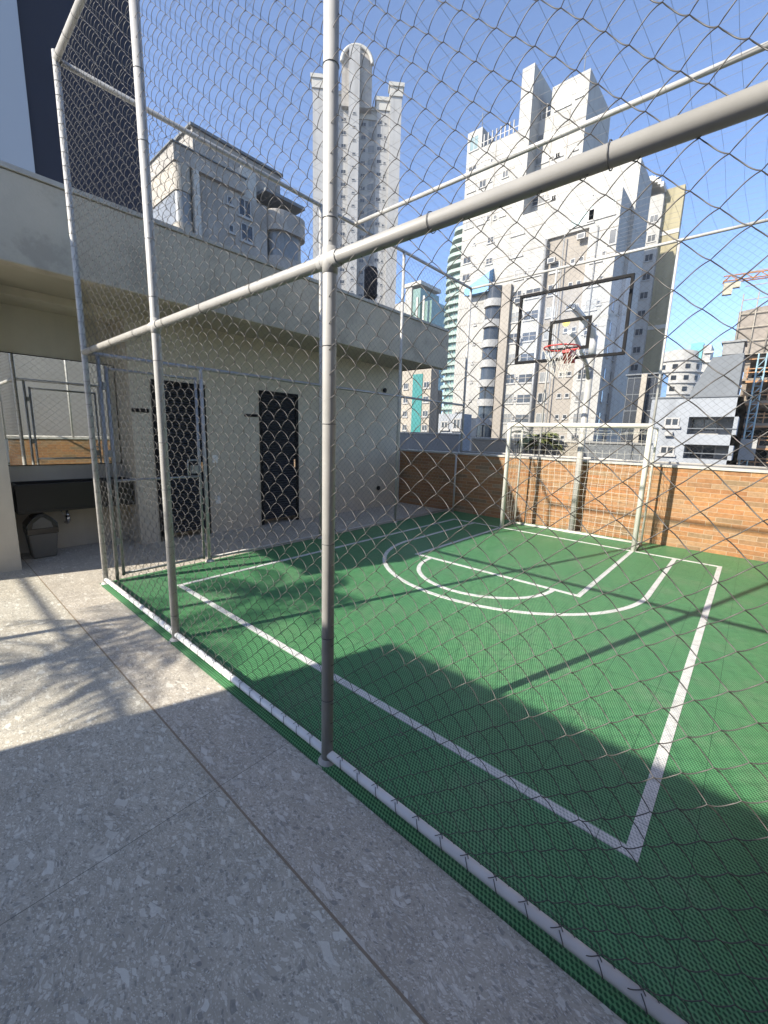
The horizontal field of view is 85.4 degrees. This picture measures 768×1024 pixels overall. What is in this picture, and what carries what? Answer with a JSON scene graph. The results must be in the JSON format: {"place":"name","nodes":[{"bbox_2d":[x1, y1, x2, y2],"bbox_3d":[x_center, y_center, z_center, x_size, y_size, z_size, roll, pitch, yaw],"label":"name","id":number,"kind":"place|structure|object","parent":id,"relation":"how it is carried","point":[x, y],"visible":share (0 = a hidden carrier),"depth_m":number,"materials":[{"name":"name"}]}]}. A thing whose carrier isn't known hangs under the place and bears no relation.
{"place":"outdoors","nodes":[
{"label":"outdoors","id":0,"kind":"place"},
{"bbox_2d":[0,0,142,213],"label":"navy tower","id":1,"kind":"structure","parent":0,"point":[30,32],"depth_m":8.79,"materials":[{"name":"grey glass"}]},
{"bbox_2d":[0,160,450,572],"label":"service building","id":2,"kind":"structure","parent":0,"point":[38,313],"depth_m":5.81,"materials":[{"name":"paint"}]},
{"bbox_2d":[5,439,9,462],"bbox_3d":[-4.361,-0.704,4.779,0.130,0.265,0.076,11,14,40],"label":"paper dispenser","id":3,"kind":"object","parent":2,"relation":"attached to","point":[6,444],"visible":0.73,"depth_m":4.75,"materials":[{"name":"white plastic"}]},
{"bbox_2d":[0,351,121,465],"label":"mirror","id":4,"kind":"object","parent":2,"relation":"attached to","point":[43,410],"visible":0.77,"depth_m":5.22,"materials":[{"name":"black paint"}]},
{"bbox_2d":[11,477,134,523],"bbox_3d":[-3.993,-0.120,5.410,0.419,0.580,1.225,11,14,40],"label":"trough sink","id":5,"kind":"object","parent":2,"relation":"attached to","point":[43,496],"visible":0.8,"depth_m":5.15,"materials":[{"name":"stone"}]},
{"bbox_2d":[132,408,148,412],"bbox_3d":[-3.239,-1.352,5.537,0.011,0.050,0.210,11,14,40],"label":"door sign","id":6,"kind":"object","parent":2,"relation":"attached to","point":[137,409],"visible":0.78,"depth_m":5.52,"materials":[{"name":"black paint"}]},
{"bbox_2d":[150,379,211,541],"bbox_3d":[-2.930,-0.724,6.059,0.080,2.243,0.745,11,14,40],"label":"door","id":7,"kind":"structure","parent":2,"relation":"in","point":[192,512],"depth_m":6.04,"materials":[{"name":"black paint"}]},
{"bbox_2d":[259,390,298,524],"bbox_3d":[-1.827,-0.926,7.290,0.080,2.258,0.785,11,14,40],"label":"door","id":8,"kind":"structure","parent":2,"relation":"in","point":[269,458],"depth_m":7.27,"materials":[{"name":"black paint"}]},
{"bbox_2d":[0,502,626,1023],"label":"terrace floor","id":9,"kind":"structure","parent":0,"point":[184,838],"depth_m":1.55,"materials":[{"name":"stone"}]},
{"bbox_2d":[22,513,58,558],"bbox_3d":[-4.204,0.275,5.111,0.270,0.540,0.305,11,14,40],"label":"waste bin","id":10,"kind":"object","parent":9,"relation":"on","point":[40,530],"visible":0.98,"depth_m":5.03,"materials":[{"name":"plastic"}]},
{"bbox_2d":[59,59,471,580],"bbox_3d":[-0.529,-1.918,6.399,0.149,4.610,6.830,11,14,41],"label":"chain link fence","id":11,"kind":"object","parent":9,"relation":"on","point":[243,163],"visible":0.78,"depth_m":5.03,"materials":[{"name":"metal"}]},
{"bbox_2d":[65,0,767,286],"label":"roof net","id":12,"kind":"object","parent":11,"relation":"attached to","point":[732,60],"visible":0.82,"depth_m":3.94,"materials":[{"name":"paint"}]},
{"bbox_2d":[51,0,767,1023],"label":"chain link fence","id":13,"kind":"object","parent":9,"relation":"on","point":[735,108],"visible":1,"depth_m":1.59,"materials":[{"name":"metal"}]},
{"bbox_2d":[100,510,767,1023],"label":"court surface","id":14,"kind":"object","parent":9,"relation":"on","point":[740,632],"visible":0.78,"depth_m":2.49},
{"bbox_2d":[177,519,721,862],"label":"court markings","id":15,"kind":"object","parent":14,"relation":"on","point":[649,796],"visible":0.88,"depth_m":2.67,"materials":[{"name":"paint"}]},
{"bbox_2d":[514,273,634,533],"bbox_3d":[2.847,-1.357,6.330,1.581,3.708,1.511,0,11,-10],"label":"basketball hoop","id":16,"kind":"object","parent":14,"relation":"on","point":[570,356],"visible":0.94,"depth_m":6.12,"materials":[{"name":"paint"}]},
{"bbox_2d":[499,423,658,551],"bbox_3d":[3.120,-0.512,6.891,2.172,1.859,0.613,11,14,40],"label":"futsal goal","id":17,"kind":"object","parent":14,"relation":"on","point":[644,474],"visible":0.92,"depth_m":6.70,"materials":[{"name":"paint"}]},
{"bbox_2d":[398,449,767,561],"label":"brick wall","id":18,"kind":"structure","parent":9,"relation":"on","point":[732,515],"depth_m":7.00,"materials":[{"name":"brick"}]},
{"bbox_2d":[461,218,767,468],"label":"chain link fence","id":19,"kind":"object","parent":18,"relation":"on","point":[556,269],"visible":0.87,"depth_m":6.64,"materials":[{"name":"metal"}]},
{"bbox_2d":[310,43,404,308],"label":"white tower","id":20,"kind":"structure","parent":0,"point":[371,120],"depth_m":104.54,"materials":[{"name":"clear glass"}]},
{"bbox_2d":[350,112,386,297],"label":"windows","id":21,"kind":"structure","parent":20,"relation":"in","point":[363,137],"depth_m":106.37,"materials":[{"name":"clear glass"}]},
{"bbox_2d":[366,208,372,215],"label":"window","id":22,"kind":"structure","parent":20,"relation":"in","point":[368,212],"depth_m":108.14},
{"bbox_2d":[367,183,373,190],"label":"window","id":23,"kind":"structure","parent":20,"relation":"in","point":[370,187],"depth_m":107.10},
{"bbox_2d":[367,170,373,178],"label":"window","id":24,"kind":"structure","parent":20,"relation":"in","point":[370,174],"depth_m":106.62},
{"bbox_2d":[367,158,373,165],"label":"window","id":25,"kind":"structure","parent":20,"relation":"in","point":[371,160],"depth_m":106.06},
{"bbox_2d":[367,145,374,153],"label":"window","id":26,"kind":"structure","parent":20,"relation":"in","point":[371,150],"depth_m":105.55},
{"bbox_2d":[368,132,374,140],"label":"window","id":27,"kind":"structure","parent":20,"relation":"in","point":[369,133],"depth_m":105.03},
{"bbox_2d":[368,120,374,127],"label":"window","id":28,"kind":"structure","parent":20,"relation":"in","point":[371,124],"depth_m":104.55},
{"bbox_2d":[364,266,377,300],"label":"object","id":29,"kind":"object","parent":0,"point":[367,274],"visible":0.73,"depth_m":11.86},
{"bbox_2d":[400,368,438,432],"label":"teal panel block","id":30,"kind":"structure","parent":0,"point":[421,380],"depth_m":48.39,"materials":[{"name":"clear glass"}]},
{"bbox_2d":[395,280,445,413],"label":"block","id":31,"kind":"structure","parent":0,"point":[425,308],"depth_m":153.54,"materials":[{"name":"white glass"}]},
{"bbox_2d":[398,432,463,496],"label":"garden wall","id":32,"kind":"structure","parent":0,"point":[455,439],"depth_m":15.58,"materials":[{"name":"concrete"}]},
{"bbox_2d":[440,225,462,413],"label":"green glass tower","id":33,"kind":"structure","parent":0,"point":[454,250],"depth_m":83.14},
{"bbox_2d":[140,0,767,413],"label":"sky","id":34,"kind":"structure","parent":0,"point":[604,49],"materials":[{"name":"blue"}]},
{"bbox_2d":[620,372,668,442],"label":"glass block","id":35,"kind":"structure","parent":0,"point":[643,384],"depth_m":38.93,"materials":[{"name":"glass"}]},
{"bbox_2d":[619,175,686,441],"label":"tower","id":36,"kind":"structure","parent":0,"point":[664,264],"depth_m":69.03,"materials":[{"name":"beige concrete"}]},
{"bbox_2d":[630,364,638,371],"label":"window","id":37,"kind":"structure","parent":36,"relation":"in","point":[632,369],"depth_m":72.11,"materials":[{"name":"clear glass"}]},
{"bbox_2d":[632,346,640,353],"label":"window","id":38,"kind":"structure","parent":36,"relation":"in","point":[636,349],"depth_m":71.56,"materials":[{"name":"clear glass"}]},
{"bbox_2d":[635,328,642,335],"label":"window","id":39,"kind":"structure","parent":36,"relation":"in","point":[640,331],"depth_m":71.02,"materials":[{"name":"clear glass"}]},
{"bbox_2d":[636,310,645,318],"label":"window","id":40,"kind":"structure","parent":36,"relation":"in","point":[641,312],"depth_m":70.51,"materials":[{"name":"grey glass"}]},
{"bbox_2d":[639,291,647,299],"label":"window","id":41,"kind":"structure","parent":36,"relation":"in","point":[644,294],"depth_m":69.97,"materials":[{"name":"grey glass"}]},
{"bbox_2d":[641,272,650,281],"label":"window","id":42,"kind":"structure","parent":36,"relation":"in","point":[646,276],"depth_m":69.46,"materials":[{"name":"grey glass"}]},
{"bbox_2d":[643,253,653,262],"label":"window","id":43,"kind":"structure","parent":36,"relation":"in","point":[649,256],"depth_m":68.95,"materials":[{"name":"grey glass"}]},
{"bbox_2d":[647,234,655,243],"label":"window","id":44,"kind":"structure","parent":36,"relation":"in","point":[652,239],"depth_m":68.43,"materials":[{"name":"white glass"}]},
{"bbox_2d":[649,214,658,222],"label":"window","id":45,"kind":"structure","parent":36,"relation":"in","point":[653,219],"depth_m":67.86,"materials":[{"name":"white glass"}]},
{"bbox_2d":[662,349,703,396],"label":"round tower","id":46,"kind":"structure","parent":0,"point":[671,392],"depth_m":114.87,"materials":[{"name":"white concrete"}]},
{"bbox_2d":[662,364,699,390],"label":"windows","id":47,"kind":"structure","parent":46,"relation":"in","point":[684,388],"depth_m":114.76,"materials":[{"name":"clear glass"}]},
{"bbox_2d":[649,395,745,467],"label":"grey house","id":48,"kind":"structure","parent":0,"point":[706,435],"depth_m":20.25,"materials":[{"name":"paint"}]},
{"bbox_2d":[657,446,675,456],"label":"window","id":49,"kind":"structure","parent":48,"relation":"in","point":[662,448],"depth_m":20.66,"materials":[{"name":"white glass"}]},
{"bbox_2d":[661,418,680,428],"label":"window","id":50,"kind":"structure","parent":48,"relation":"in","point":[668,422],"depth_m":20.39,"materials":[{"name":"white glass"}]},
{"bbox_2d":[687,444,716,458],"bbox_3d":[15.870,-2.962,20.793,1.260,0.850,0.130,11,14,40],"label":"window","id":51,"kind":"structure","parent":48,"relation":"in","point":[711,449],"depth_m":20.77,"materials":[{"name":"black glass"}]},
{"bbox_2d":[690,418,718,434],"bbox_3d":[15.825,-4.256,20.629,1.260,0.850,0.130,11,14,40],"label":"window","id":52,"kind":"structure","parent":48,"relation":"in","point":[695,421],"depth_m":20.63,"materials":[{"name":"grey glass"}]},
{"bbox_2d":[691,342,713,376],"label":"aqua tower","id":53,"kind":"structure","parent":0,"point":[708,353],"depth_m":145.98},
{"bbox_2d":[690,339,747,395],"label":"building","id":54,"kind":"structure","parent":0,"point":[705,379],"depth_m":25.91,"materials":[{"name":"concrete"}]},
{"bbox_2d":[734,268,767,469],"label":"unfinished building","id":55,"kind":"structure","parent":0,"point":[754,327],"depth_m":29.34,"materials":[{"name":"concrete"}]},
{"bbox_3d":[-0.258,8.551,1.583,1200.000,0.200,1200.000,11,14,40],"label":"ground","id":56,"kind":"structure","parent":0,"visible":0},
{"bbox_2d":[150,121,304,268],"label":"apartment block","id":57,"kind":"structure","parent":56,"relation":"on","point":[275,254],"depth_m":24.24,"materials":[{"name":"stone"}]},
{"bbox_2d":[225,195,234,207],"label":"window","id":58,"kind":"structure","parent":57,"relation":"in","point":[229,198],"depth_m":24.20,"materials":[{"name":"grey glass"}]},
{"bbox_2d":[228,223,235,235],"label":"window","id":59,"kind":"structure","parent":57,"relation":"in","point":[231,228],"depth_m":24.51,"materials":[{"name":"grey glass"}]},
{"bbox_2d":[237,196,252,221],"bbox_3d":[-8.315,-18.136,24.918,0.130,1.100,1.010,11,14,40],"label":"window","id":60,"kind":"structure","parent":57,"relation":"in","point":[240,210],"depth_m":24.92,"materials":[{"name":"grey glass"}]},
{"bbox_2d":[240,221,255,246],"bbox_3d":[-8.278,-16.855,25.243,0.130,1.100,1.010,11,14,40],"label":"window","id":61,"kind":"structure","parent":57,"relation":"in","point":[250,234],"depth_m":25.25,"materials":[{"name":"grey glass"}]},
{"bbox_2d":[436,390,442,432],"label":"blue slab block","id":62,"kind":"structure","parent":56,"relation":"on","point":[440,405],"depth_m":61.70,"materials":[{"name":"stone"}]},
{"bbox_2d":[438,414,471,452],"bbox_3d":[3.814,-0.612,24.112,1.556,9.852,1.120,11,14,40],"label":"terrace house","id":63,"kind":"structure","parent":56,"relation":"on","point":[458,420],"depth_m":23.01,"materials":[{"name":"paint"}]},
{"bbox_2d":[439,421,449,430],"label":"window","id":64,"kind":"structure","parent":63,"relation":"in","point":[446,422],"depth_m":23.17,"materials":[{"name":"white glass"}]},
{"bbox_2d":[450,418,460,431],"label":"window","id":65,"kind":"structure","parent":63,"relation":"in","point":[458,420],"depth_m":22.66,"materials":[{"name":"white glass"}]},
{"bbox_2d":[471,437,577,458],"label":"garden wall","id":66,"kind":"structure","parent":56,"relation":"on","point":[482,445],"depth_m":11.37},
{"bbox_2d":[512,430,558,453],"bbox_3d":[3.893,-1.669,10.589,1.190,0.783,1.011,-1,11,-17],"label":"palm tree","id":67,"kind":"object","parent":66,"relation":"on","point":[530,439],"visible":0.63,"depth_m":10.49,"materials":[{"name":"green plant"}]},
{"bbox_2d":[524,434,563,454],"bbox_3d":[4.137,-1.683,10.831,1.101,0.727,1.098,11,14,40],"label":"palm tree","id":68,"kind":"object","parent":66,"relation":"on","point":[544,444],"visible":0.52,"depth_m":10.59,"materials":[{"name":"green plant"}]},
{"bbox_2d":[452,54,651,450],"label":"apartment complex","id":69,"kind":"structure","parent":56,"relation":"on","point":[585,194],"depth_m":49.36,"materials":[{"name":"white concrete"}]},
{"bbox_2d":[462,273,469,281],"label":"window","id":70,"kind":"structure","parent":69,"relation":"in","point":[464,277],"depth_m":61.95,"materials":[{"name":"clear glass"}]},
{"bbox_2d":[462,255,470,265],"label":"window","id":71,"kind":"structure","parent":69,"relation":"in","point":[466,261],"depth_m":61.58,"materials":[{"name":"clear glass"}]},
{"bbox_2d":[464,219,473,229],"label":"window","id":72,"kind":"structure","parent":69,"relation":"in","point":[468,225],"depth_m":60.67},
{"bbox_2d":[466,182,475,193],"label":"window","id":73,"kind":"structure","parent":69,"relation":"in","point":[470,189],"depth_m":59.77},
{"bbox_2d":[469,134,478,152],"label":"window","id":74,"kind":"structure","parent":69,"relation":"in","point":[473,147],"depth_m":58.73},
{"bbox_2d":[502,414,511,423],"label":"window","id":75,"kind":"structure","parent":69,"relation":"in","point":[507,419],"depth_m":51.96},
{"bbox_2d":[504,394,512,403],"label":"window","id":76,"kind":"structure","parent":69,"relation":"in","point":[508,401],"depth_m":51.50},
{"bbox_2d":[505,374,514,384],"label":"window","id":77,"kind":"structure","parent":69,"relation":"in","point":[508,378],"depth_m":51.13,"materials":[{"name":"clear glass"}]},
{"bbox_2d":[506,353,514,364],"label":"window","id":78,"kind":"structure","parent":69,"relation":"in","point":[509,361],"depth_m":50.75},
{"bbox_2d":[508,333,516,344],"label":"window","id":79,"kind":"structure","parent":69,"relation":"in","point":[512,335],"depth_m":50.32,"materials":[{"name":"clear glass"}]},
{"bbox_2d":[510,312,518,323],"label":"window","id":80,"kind":"structure","parent":69,"relation":"in","point":[513,320],"depth_m":49.84,"materials":[{"name":"glass"}]},
{"bbox_2d":[508,247,522,259],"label":"window","id":81,"kind":"structure","parent":69,"relation":"in","point":[513,251],"depth_m":48.88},
{"bbox_2d":[511,290,521,302],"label":"window","id":82,"kind":"structure","parent":69,"relation":"in","point":[520,291],"depth_m":49.37,"materials":[{"name":"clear glass"}]},
{"bbox_2d":[510,224,524,237],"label":"window","id":83,"kind":"structure","parent":69,"relation":"in","point":[514,229],"depth_m":48.45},
{"bbox_2d":[513,268,523,281],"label":"window","id":84,"kind":"structure","parent":69,"relation":"in","point":[517,271],"depth_m":48.92,"materials":[{"name":"paint"}]},
{"bbox_2d":[515,414,528,422],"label":"window","id":85,"kind":"structure","parent":69,"relation":"in","point":[518,416],"depth_m":50.71,"materials":[{"name":"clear glass"}]},
{"bbox_2d":[515,394,529,403],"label":"window","id":86,"kind":"structure","parent":69,"relation":"in","point":[526,397],"depth_m":50.27,"materials":[{"name":"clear glass"}]},
{"bbox_2d":[517,373,531,383],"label":"window","id":87,"kind":"structure","parent":69,"relation":"in","point":[523,378],"depth_m":49.92,"materials":[{"name":"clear glass"}]},
{"bbox_2d":[520,352,533,360],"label":"window","id":88,"kind":"structure","parent":69,"relation":"in","point":[527,357],"depth_m":49.46,"materials":[{"name":"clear glass"}]},
{"bbox_2d":[521,331,535,342],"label":"window","id":89,"kind":"structure","parent":69,"relation":"in","point":[524,339],"depth_m":49.01,"materials":[{"name":"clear glass"}]},
{"bbox_2d":[522,309,537,321],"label":"window","id":90,"kind":"structure","parent":69,"relation":"in","point":[528,318],"depth_m":48.53,"materials":[{"name":"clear glass"}]},
{"bbox_2d":[524,287,539,300],"bbox_3d":[17.198,-25.232,48.112,1.910,1.150,0.130,11,14,40],"label":"window","id":91,"kind":"structure","parent":69,"relation":"in","point":[535,290],"depth_m":48.13,"materials":[{"name":"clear glass"}]},
{"bbox_2d":[526,264,541,278],"bbox_3d":[17.268,-27.552,47.682,1.910,1.150,0.130,11,14,40],"label":"window","id":92,"kind":"structure","parent":69,"relation":"in","point":[533,268],"depth_m":47.70,"materials":[{"name":"paint"}]},
{"bbox_2d":[468,121,606,439],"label":"windows","id":93,"kind":"structure","parent":69,"relation":"in","point":[502,213],"depth_m":51.01,"materials":[{"name":"grey glass"}]},
{"bbox_2d":[532,194,544,207],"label":"window","id":94,"kind":"structure","parent":69,"relation":"in","point":[541,201],"depth_m":54.00,"materials":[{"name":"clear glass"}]},
{"bbox_2d":[535,413,544,422],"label":"window","id":95,"kind":"structure","parent":69,"relation":"in","point":[537,420],"depth_m":49.66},
{"bbox_2d":[536,393,546,403],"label":"window","id":96,"kind":"structure","parent":69,"relation":"in","point":[540,395],"depth_m":49.26,"materials":[{"name":"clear glass"}]},
{"bbox_2d":[535,152,548,166],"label":"window","id":97,"kind":"structure","parent":69,"relation":"in","point":[544,159],"depth_m":53.15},
{"bbox_2d":[538,372,548,382],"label":"window","id":98,"kind":"structure","parent":69,"relation":"in","point":[542,374],"depth_m":48.81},
{"bbox_2d":[537,131,550,141],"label":"window","id":99,"kind":"structure","parent":69,"relation":"in","point":[549,134],"depth_m":52.68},
{"bbox_2d":[542,328,553,340],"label":"window","id":100,"kind":"structure","parent":69,"relation":"in","point":[546,335],"depth_m":48.03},
{"bbox_2d":[544,306,555,318],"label":"window","id":101,"kind":"structure","parent":69,"relation":"in","point":[548,309],"depth_m":47.52,"materials":[{"name":"glass"}]},
{"bbox_2d":[546,283,557,296],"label":"window","id":102,"kind":"structure","parent":69,"relation":"in","point":[549,286],"depth_m":47.13,"materials":[{"name":"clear glass"}]},
{"bbox_2d":[547,190,556,201],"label":"window","id":103,"kind":"structure","parent":69,"relation":"in","point":[553,197],"depth_m":52.86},
{"bbox_2d":[548,260,559,274],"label":"window","id":104,"kind":"structure","parent":69,"relation":"in","point":[555,264],"depth_m":46.58,"materials":[{"name":"glass"}]},
{"bbox_2d":[551,146,563,160],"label":"window","id":105,"kind":"structure","parent":69,"relation":"in","point":[561,153],"depth_m":51.85,"materials":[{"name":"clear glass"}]},
{"bbox_2d":[572,413,580,422],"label":"window","id":106,"kind":"structure","parent":69,"relation":"in","point":[574,414],"depth_m":46.56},
{"bbox_2d":[574,391,583,402],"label":"window","id":107,"kind":"structure","parent":69,"relation":"in","point":[577,392],"depth_m":46.14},
{"bbox_2d":[576,369,585,380],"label":"window","id":108,"kind":"structure","parent":69,"relation":"in","point":[583,371],"depth_m":45.77,"materials":[{"name":"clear glass"}]},
{"bbox_2d":[569,208,594,229],"bbox_3d":[20.893,-30.900,43.908,2.560,1.400,0.130,11,14,40],"label":"window","id":109,"kind":"structure","parent":69,"relation":"in","point":[579,215],"depth_m":44.01,"materials":[{"name":"paint"}]},
{"bbox_2d":[584,298,596,311],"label":"window","id":110,"kind":"structure","parent":69,"relation":"in","point":[592,301],"depth_m":44.28,"materials":[{"name":"glass"}]},
{"bbox_2d":[586,274,599,288],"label":"window","id":111,"kind":"structure","parent":69,"relation":"in","point":[595,277],"depth_m":43.84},
{"bbox_2d":[589,249,602,264],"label":"window","id":112,"kind":"structure","parent":69,"relation":"in","point":[598,252],"depth_m":43.42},
{"bbox_2d":[586,198,616,222],"bbox_3d":[22.309,-30.877,42.644,2.760,1.500,0.130,11,14,40],"label":"window","id":113,"kind":"structure","parent":69,"relation":"in","point":[606,208],"depth_m":42.57,"materials":[{"name":"paint"}]},
{"bbox_2d":[608,228,616,245],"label":"window","id":114,"kind":"structure","parent":69,"relation":"in","point":[613,232],"depth_m":42.31,"materials":[{"name":"clear glass"}]},
{"bbox_2d":[584,441,652,461],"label":"garden wall","id":115,"kind":"structure","parent":56,"relation":"on","point":[601,454],"depth_m":9.82,"materials":[{"name":"paint"}]},
{"bbox_2d":[722,270,767,295],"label":"tower crane","id":116,"kind":"object","parent":56,"relation":"on","point":[726,292],"visible":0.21,"depth_m":43.66,"materials":[{"name":"metal"}]},
{"bbox_2d":[737,353,767,465],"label":"builders hoist","id":117,"kind":"object","parent":56,"relation":"on","point":[746,456],"visible":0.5,"depth_m":28.28,"materials":[{"name":"metal"}]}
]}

